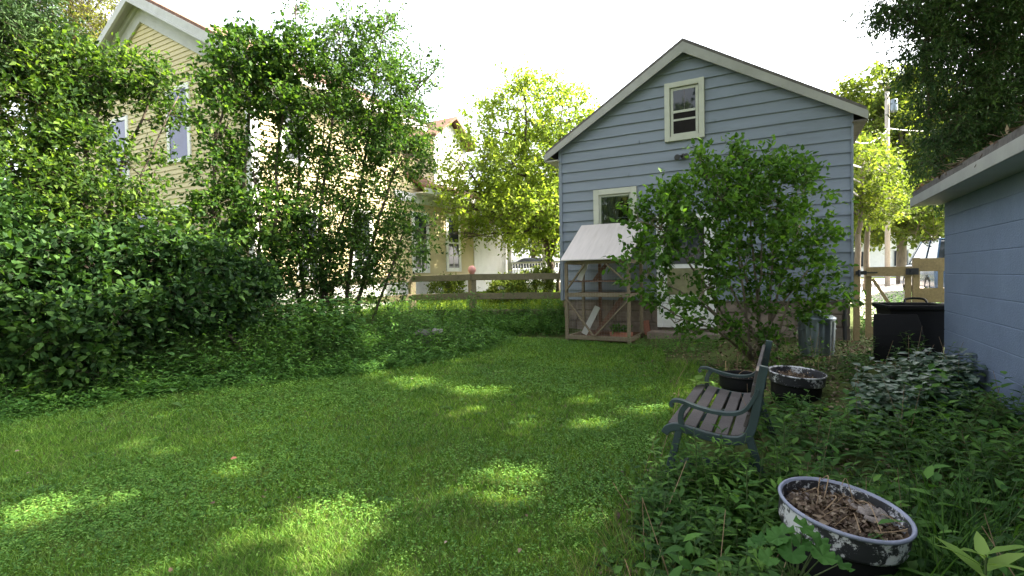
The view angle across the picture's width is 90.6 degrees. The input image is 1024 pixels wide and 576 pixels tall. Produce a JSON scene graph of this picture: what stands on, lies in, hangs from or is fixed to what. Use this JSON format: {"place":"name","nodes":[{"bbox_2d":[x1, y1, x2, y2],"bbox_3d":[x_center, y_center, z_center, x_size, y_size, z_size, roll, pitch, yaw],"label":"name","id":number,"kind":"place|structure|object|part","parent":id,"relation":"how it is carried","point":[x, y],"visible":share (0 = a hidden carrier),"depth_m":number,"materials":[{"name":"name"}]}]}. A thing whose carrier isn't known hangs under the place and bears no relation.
{"place":"outdoors","nodes":[
{"label":"outdoors","id":0,"kind":"place"},
{"bbox_2d":[0,334,674,575],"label":"lawn grass","id":1,"kind":"structure","parent":0,"point":[27,436],"depth_m":3.45,"materials":[{"name":"green plant"}]},
{"bbox_2d":[414,328,442,348],"bbox_3d":[-1.432,0.893,8.736,0.502,0.393,0.337,-6,9,-17],"label":"garden stone","id":2,"kind":"object","parent":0,"point":[425,332],"visible":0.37,"depth_m":8.63,"materials":[{"name":"grey stone"}]},
{"bbox_2d":[359,289,562,322],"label":"tall grass","id":3,"kind":"structure","parent":0,"point":[490,303],"depth_m":14.06,"materials":[{"name":"green plant"}]},
{"bbox_2d":[0,277,1023,575],"bbox_3d":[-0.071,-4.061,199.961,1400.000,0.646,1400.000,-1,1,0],"label":"ground","id":4,"kind":"structure","parent":0,"point":[730,353],"depth_m":3.50,"materials":[{"name":"green plant"}]},
{"bbox_2d":[0,0,94,96],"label":"deciduous tree","id":5,"kind":"object","parent":4,"relation":"on","point":[15,15],"visible":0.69,"depth_m":6.34,"materials":[{"name":"green plant"}]},
{"bbox_2d":[4,0,119,150],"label":"deciduous tree","id":6,"kind":"object","parent":4,"relation":"on","point":[81,7],"visible":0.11,"depth_m":20.18,"materials":[{"name":"green plant"}]},
{"bbox_2d":[0,14,216,281],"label":"overgrown shrub","id":7,"kind":"object","parent":4,"relation":"on","point":[43,166],"visible":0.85,"depth_m":6.45,"materials":[{"name":"green plant"}]},
{"bbox_2d":[0,164,297,400],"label":"hedge shrub","id":8,"kind":"object","parent":4,"relation":"on","point":[49,278],"visible":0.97,"depth_m":5.61,"materials":[{"name":"green plant"}]},
{"bbox_2d":[4,291,367,406],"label":"broad leaf undergrowth","id":9,"kind":"object","parent":4,"relation":"on","point":[350,315],"visible":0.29,"depth_m":7.82,"materials":[{"name":"green plant"}]},
{"bbox_2d":[148,10,326,315],"bbox_3d":[-4.594,-1.972,8.868,2.519,5.958,2.389,-1,1,0],"label":"vine covered shrub","id":10,"kind":"object","parent":4,"relation":"on","point":[262,54],"visible":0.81,"depth_m":8.72,"materials":[{"name":"green plant"}]},
{"bbox_2d":[0,282,569,419],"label":"weed undergrowth","id":11,"kind":"object","parent":4,"relation":"on","point":[351,366],"visible":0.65,"depth_m":7.04,"materials":[{"name":"green plant"}]},
{"bbox_2d":[68,0,559,314],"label":"yellow house","id":12,"kind":"structure","parent":4,"relation":"on","point":[176,34],"depth_m":12.68,"materials":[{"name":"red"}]},
{"bbox_2d":[105,115,129,181],"bbox_3d":[-10.294,-3.596,13.240,1.085,1.645,0.060,0,2,28],"label":"window","id":13,"kind":"structure","parent":12,"relation":"in","point":[123,125],"depth_m":13.10,"materials":[{"name":"white paint"}]},
{"bbox_2d":[138,209,159,230],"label":"window","id":14,"kind":"structure","parent":12,"relation":"in","point":[139,217],"depth_m":12.76,"materials":[{"name":"grey glass"}]},
{"bbox_2d":[165,82,191,162],"bbox_3d":[-7.838,-3.856,11.915,0.939,1.778,0.060,0,2,28],"label":"window","id":15,"kind":"structure","parent":12,"relation":"in","point":[181,138],"depth_m":11.86,"materials":[{"name":"white paint"}]},
{"bbox_2d":[280,113,308,167],"bbox_3d":[-5.001,-3.565,11.609,0.065,1.531,0.765,0,2,28],"label":"window","id":16,"kind":"structure","parent":12,"relation":"in","point":[283,146],"depth_m":11.49,"materials":[{"name":"white paint"}]},
{"bbox_2d":[296,210,318,281],"bbox_3d":[-4.805,-0.996,11.956,0.065,1.746,0.717,0,2,28],"label":"window","id":17,"kind":"structure","parent":12,"relation":"in","point":[318,210],"depth_m":12.03,"materials":[{"name":"white paint"}]},
{"bbox_2d":[349,209,374,278],"bbox_3d":[-3.998,-1.155,13.463,0.065,1.859,0.839,0,2,28],"label":"window","id":18,"kind":"structure","parent":12,"relation":"in","point":[362,209],"depth_m":13.47,"materials":[{"name":"white paint"}]},
{"bbox_2d":[411,211,429,272],"bbox_3d":[-2.826,-1.395,15.647,0.065,1.862,0.834,0,2,28],"label":"window","id":19,"kind":"structure","parent":12,"relation":"in","point":[427,270],"depth_m":15.65,"materials":[{"name":"white paint"}]},
{"bbox_2d":[445,213,461,271],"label":"window","id":20,"kind":"structure","parent":12,"relation":"in","point":[453,263],"depth_m":17.14,"materials":[{"name":"white paint"}]},
{"bbox_2d":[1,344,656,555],"bbox_3d":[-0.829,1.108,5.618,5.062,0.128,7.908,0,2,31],"label":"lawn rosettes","id":21,"kind":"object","parent":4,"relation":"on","point":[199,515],"visible":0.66,"depth_m":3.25,"materials":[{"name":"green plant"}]},
{"bbox_2d":[244,0,450,334],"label":"tall shrub","id":22,"kind":"object","parent":4,"relation":"on","point":[347,105],"visible":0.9,"depth_m":9.47,"materials":[{"name":"green plant"}]},
{"bbox_2d":[173,273,564,318],"bbox_3d":[-2.921,0.445,10.708,8.405,1.408,1.822,-2,2,-20],"label":"rail fence","id":23,"kind":"object","parent":4,"relation":"on","point":[471,278],"visible":0.21,"depth_m":11.47,"materials":[{"name":"brown wood"}]},
{"bbox_2d":[468,265,475,273],"bbox_3d":[-0.917,-0.417,11.593,0.184,0.200,0.184,-1,1,0],"label":"pink ornament","id":24,"kind":"object","parent":23,"relation":"on","point":[471,269],"visible":0.98,"depth_m":11.53,"materials":[{"name":"pink"}]},
{"bbox_2d":[425,272,466,300],"bbox_3d":[-1.934,0.026,15.019,1.322,1.092,1.093,-1,1,0],"label":"round shrub","id":25,"kind":"object","parent":4,"relation":"on","point":[449,286],"visible":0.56,"depth_m":14.87,"materials":[{"name":"green plant"}]},
{"bbox_2d":[484,270,528,303],"bbox_3d":[-0.150,0.048,14.604,1.348,1.149,1.217,-1,1,0],"label":"round shrub","id":26,"kind":"object","parent":4,"relation":"on","point":[519,285],"visible":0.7,"depth_m":14.47,"materials":[{"name":"green plant"}]},
{"bbox_2d":[422,53,599,291],"bbox_3d":[0.689,-3.578,17.324,6.974,7.679,6.309,-1,1,0],"label":"garden tree","id":27,"kind":"object","parent":4,"relation":"on","point":[527,187],"visible":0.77,"depth_m":15.57,"materials":[{"name":"green plant"}]},
{"bbox_2d":[478,173,559,260],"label":"tree","id":28,"kind":"object","parent":4,"relation":"on","point":[532,250],"visible":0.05,"depth_m":41.92,"materials":[{"name":"green plant"}]},
{"bbox_2d":[520,265,557,292],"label":"round shrub","id":29,"kind":"object","parent":4,"relation":"on","point":[548,283],"visible":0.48,"depth_m":15.10,"materials":[{"name":"green plant"}]},
{"bbox_2d":[560,222,643,343],"bbox_3d":[1.738,-0.146,9.535,1.300,2.228,1.140,0,2,28],"label":"wooden hutch","id":30,"kind":"object","parent":4,"relation":"on","point":[593,244],"visible":0.76,"depth_m":9.40,"materials":[{"name":"wood"}]},
{"bbox_2d":[609,322,632,336],"bbox_3d":[1.980,0.780,9.206,0.445,0.305,0.268,-1,1,11],"label":"terracotta trough","id":31,"kind":"object","parent":30,"relation":"on","point":[614,329],"visible":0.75,"depth_m":9.16,"materials":[{"name":"orange ceramic"}]},
{"bbox_2d":[643,320,650,334],"bbox_3d":[2.618,0.531,9.960,0.111,0.780,0.375,-1,1,-4],"label":"leaning board","id":32,"kind":"object","parent":4,"relation":"on","point":[646,324],"visible":0.26,"depth_m":9.87,"materials":[{"name":"brown wood"}]},
{"bbox_2d":[556,477,769,575],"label":"dry grass","id":33,"kind":"structure","parent":4,"relation":"on","point":[623,539],"depth_m":2.34,"materials":[{"name":"green plant"}]},
{"bbox_2d":[408,288,941,356],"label":"weeds","id":34,"kind":"object","parent":4,"relation":"on","point":[546,325],"visible":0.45,"depth_m":10.03,"materials":[{"name":"green plant"}]},
{"bbox_2d":[682,375,710,403],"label":"broadleaf sprig","id":35,"kind":"object","parent":4,"relation":"on","point":[698,377],"visible":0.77,"depth_m":3.94,"materials":[{"name":"green plant"}]},
{"bbox_2d":[544,38,867,340],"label":"blue shed","id":36,"kind":"structure","parent":4,"relation":"on","point":[632,135],"depth_m":9.36,"materials":[{"name":"blue wood"}]},
{"bbox_2d":[593,186,637,245],"bbox_3d":[2.052,-1.401,10.075,0.870,1.150,0.095,0,2,28],"label":"window","id":37,"kind":"structure","parent":36,"relation":"in","point":[604,200],"depth_m":10.10,"materials":[{"name":"clear glass"}]},
{"bbox_2d":[664,77,704,142],"bbox_3d":[3.198,-3.294,9.402,0.705,1.085,0.085,0,2,28],"label":"window","id":38,"kind":"structure","parent":36,"relation":"in","point":[687,123],"depth_m":9.39,"materials":[{"name":"white wood"}]},
{"bbox_2d":[661,218,710,328],"bbox_3d":[3.247,-0.268,9.476,0.867,2.030,0.088,0,2,28],"label":"door","id":39,"kind":"structure","parent":36,"relation":"in","point":[681,267],"depth_m":9.47,"materials":[{"name":"white paint"}]},
{"bbox_2d":[661,340,775,497],"bbox_3d":[1.419,0.811,3.336,0.618,0.823,1.170,0,2,28],"label":"garden bench","id":40,"kind":"object","parent":4,"relation":"on","point":[747,415],"visible":0.9,"depth_m":2.94,"materials":[{"name":"grey wood"}]},
{"bbox_2d":[712,439,732,481],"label":"milkweed plant","id":41,"kind":"object","parent":4,"relation":"on","point":[720,442],"visible":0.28,"depth_m":2.79,"materials":[{"name":"green plant"}]},
{"bbox_2d":[602,132,866,365],"bbox_3d":[2.956,-0.515,6.681,3.722,3.118,1.657,-1,1,-6],"label":"lilac bush","id":42,"kind":"object","parent":4,"relation":"on","point":[747,198],"visible":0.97,"depth_m":6.54,"materials":[{"name":"green plant"}]},
{"bbox_2d":[718,370,765,409],"bbox_3d":[1.990,0.892,4.375,0.386,0.346,0.386,-1,1,0],"label":"planting tub","id":43,"kind":"object","parent":4,"relation":"on","point":[742,385],"visible":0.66,"depth_m":4.26,"materials":[{"name":"black plastic"}]},
{"bbox_2d":[769,414,798,475],"bbox_3d":[1.461,0.894,2.725,0.174,0.429,0.184,-1,1,0],"label":"milkweed plant","id":44,"kind":"object","parent":4,"relation":"on","point":[784,428],"visible":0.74,"depth_m":2.72,"materials":[{"name":"green plant"}]},
{"bbox_2d":[561,347,1023,575],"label":"rough grass","id":45,"kind":"structure","parent":4,"relation":"on","point":[678,373],"depth_m":2.87,"materials":[{"name":"green plant"}]},
{"bbox_2d":[768,365,827,403],"bbox_3d":[2.811,0.966,5.015,0.518,0.338,0.518,1,5,0],"label":"planting tub","id":46,"kind":"object","parent":4,"relation":"on","point":[796,380],"visible":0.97,"depth_m":4.88,"materials":[{"name":"black plastic"}]},
{"bbox_2d":[587,327,1023,575],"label":"bed weeds","id":47,"kind":"object","parent":4,"relation":"on","point":[706,526],"visible":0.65,"depth_m":2.60,"materials":[{"name":"green plant"}]},
{"bbox_2d":[682,443,711,498],"bbox_3d":[0.959,0.937,2.622,0.156,0.278,0.160,-1,1,0],"label":"milkweed plant","id":48,"kind":"object","parent":47,"relation":"on","point":[696,475],"visible":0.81,"depth_m":2.62,"materials":[{"name":"green plant"}]},
{"bbox_2d":[730,463,763,529],"bbox_3d":[1.097,0.998,2.372,0.150,0.328,0.160,-2,2,-35],"label":"milkweed plant","id":49,"kind":"object","parent":47,"relation":"on","point":[746,483],"visible":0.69,"depth_m":2.37,"materials":[{"name":"green plant"}]},
{"bbox_2d":[745,515,854,575],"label":"round leaf plant","id":50,"kind":"object","parent":47,"relation":"on","point":[818,550],"visible":1,"depth_m":1.62,"materials":[{"name":"green plant"}]},
{"bbox_2d":[810,440,836,478],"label":"milkweed plant","id":51,"kind":"object","parent":47,"relation":"on","point":[823,462],"visible":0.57,"depth_m":2.52,"materials":[{"name":"green plant"}]},
{"bbox_2d":[934,531,1023,575],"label":"pale sapling","id":52,"kind":"object","parent":47,"relation":"on","point":[981,547],"visible":1,"depth_m":1.54,"materials":[{"name":"green plant"}]},
{"bbox_2d":[797,310,836,356],"bbox_3d":[3.977,0.581,6.619,0.478,0.590,0.446,-1,1,0],"label":"metal trash can","id":53,"kind":"object","parent":4,"relation":"on","point":[827,332],"visible":0.75,"depth_m":6.45,"materials":[{"name":"silver metal"}]},
{"bbox_2d":[612,327,1023,575],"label":"dead stems","id":54,"kind":"object","parent":4,"relation":"on","point":[816,444],"visible":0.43,"depth_m":3.29,"materials":[{"name":"brown plant"}]},
{"bbox_2d":[778,475,917,575],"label":"planting tub","id":55,"kind":"object","parent":4,"relation":"on","point":[844,518],"visible":0.92,"depth_m":1.92,"materials":[{"name":"black plastic"}]},
{"bbox_2d":[854,234,916,276],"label":"white house","id":56,"kind":"structure","parent":4,"relation":"on","point":[876,258],"depth_m":47.93,"materials":[{"name":"paint"}]},
{"bbox_2d":[854,251,862,267],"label":"window","id":57,"kind":"structure","parent":56,"relation":"in","point":[854,251],"depth_m":48.63,"materials":[{"name":"white glass"}]},
{"bbox_2d":[893,249,908,266],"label":"window","id":58,"kind":"structure","parent":56,"relation":"in","point":[894,251],"depth_m":47.40,"materials":[{"name":"white glass"}]},
{"bbox_2d":[854,91,921,286],"bbox_3d":[16.408,-4.146,20.295,21.454,8.808,2.275,-2,2,-37],"label":"utility pole","id":59,"kind":"object","parent":4,"relation":"on","point":[893,106],"visible":0.42,"depth_m":20.80,"materials":[{"name":"white wood"}]},
{"bbox_2d":[853,258,944,340],"bbox_3d":[6.462,0.293,7.828,1.980,1.528,0.085,0,2,28],"label":"board fence","id":60,"kind":"object","parent":4,"relation":"on","point":[931,294],"visible":0.24,"depth_m":7.84,"materials":[{"name":"beige wood"}]},
{"bbox_2d":[856,266,918,337],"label":"wooden gate","id":61,"kind":"structure","parent":60,"relation":"attached to","point":[907,272],"depth_m":8.06,"materials":[{"name":"brown wood"}]},
{"bbox_2d":[872,297,944,360],"bbox_3d":[4.647,0.488,6.021,0.808,0.718,0.903,0,2,21],"label":"wheeled bin","id":62,"kind":"object","parent":4,"relation":"on","point":[892,321],"visible":0.77,"depth_m":5.73,"materials":[{"name":"black plastic"}]},
{"bbox_2d":[797,426,1023,575],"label":"long grass","id":63,"kind":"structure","parent":4,"relation":"on","point":[957,567],"depth_m":2.15,"materials":[{"name":"green plant"}]},
{"bbox_2d":[843,346,987,436],"bbox_3d":[3.488,0.880,4.405,1.892,0.608,0.947,-2,2,-44],"label":"bluegreen groundcover","id":64,"kind":"object","parent":4,"relation":"on","point":[874,390],"visible":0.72,"depth_m":4.26,"materials":[{"name":"green plant"}]},
{"bbox_2d":[917,219,942,238],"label":"tree","id":65,"kind":"object","parent":4,"relation":"on","point":[932,228],"visible":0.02,"depth_m":53.48,"materials":[{"name":"green plant"}]},
{"bbox_2d":[840,0,1023,217],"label":"hemlock tree","id":66,"kind":"object","parent":4,"relation":"on","point":[951,32],"visible":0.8,"depth_m":8.27,"materials":[{"name":"green plant"}]},
{"bbox_2d":[910,125,1023,418],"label":"block garage","id":67,"kind":"structure","parent":4,"relation":"on","point":[983,200],"depth_m":4.25,"materials":[{"name":"blue paint"}]},
{"bbox_2d":[913,115,1023,191],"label":"leaf litter","id":68,"kind":"object","parent":67,"relation":"on","point":[1007,129],"visible":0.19,"depth_m":4.13,"materials":[{"name":"plant"}]},
{"bbox_2d":[3,0,1021,263],"label":"sky","id":69,"kind":"structure","parent":0,"point":[605,44],"materials":[{"name":"white"}]},
{"bbox_2d":[860,281,943,320],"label":"side driveway","id":70,"kind":"structure","parent":0,"point":[893,285],"depth_m":16.19,"materials":[{"name":"white concrete"}]},
{"bbox_2d":[854,131,917,290],"bbox_3d":[10.724,-2.277,15.458,3.227,4.930,2.354,-1,1,0],"label":"slim tree","id":71,"kind":"object","parent":70,"relation":"on","point":[866,206],"visible":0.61,"depth_m":15.12,"materials":[{"name":"green plant"}]},
{"bbox_2d":[854,125,926,289],"bbox_3d":[12.102,-2.676,16.964,3.380,5.601,2.529,-1,1,0],"label":"slim tree","id":72,"kind":"object","parent":70,"relation":"on","point":[868,137],"visible":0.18,"depth_m":16.63,"materials":[{"name":"green plant"}]},
{"bbox_2d":[822,57,1020,283],"bbox_3d":[19.299,-5.676,24.069,9.649,10.948,7.562,-1,2,-18],"label":"maple tree","id":73,"kind":"object","parent":70,"relation":"on","point":[901,233],"visible":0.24,"depth_m":23.55,"materials":[{"name":"green plant"}]},
{"bbox_2d":[900,238,944,291],"bbox_3d":[12.665,-0.552,14.496,1.800,1.640,4.500,0,2,28],"label":"parked car","id":74,"kind":"object","parent":70,"relation":"on","point":[933,248],"visible":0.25,"depth_m":13.81,"materials":[{"name":"white metal"}]},
{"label":"windows","id":75,"kind":"part","parent":74,"relation":"part of","materials":[{"name":"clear glass"}]},
{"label":"driveway","id":76,"kind":"structure","parent":0,"visible":0},
{"bbox_2d":[512,257,559,280],"bbox_3d":[0.637,-0.665,23.991,4.500,1.472,1.800,-1,1,-5],"label":"parked car","id":77,"kind":"object","parent":76,"relation":"on","point":[528,260],"visible":0.05,"depth_m":23.21,"materials":[{"name":"silver metal"}]},
{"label":"windows","id":78,"kind":"part","parent":77,"relation":"part of","materials":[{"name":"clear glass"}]}
]}

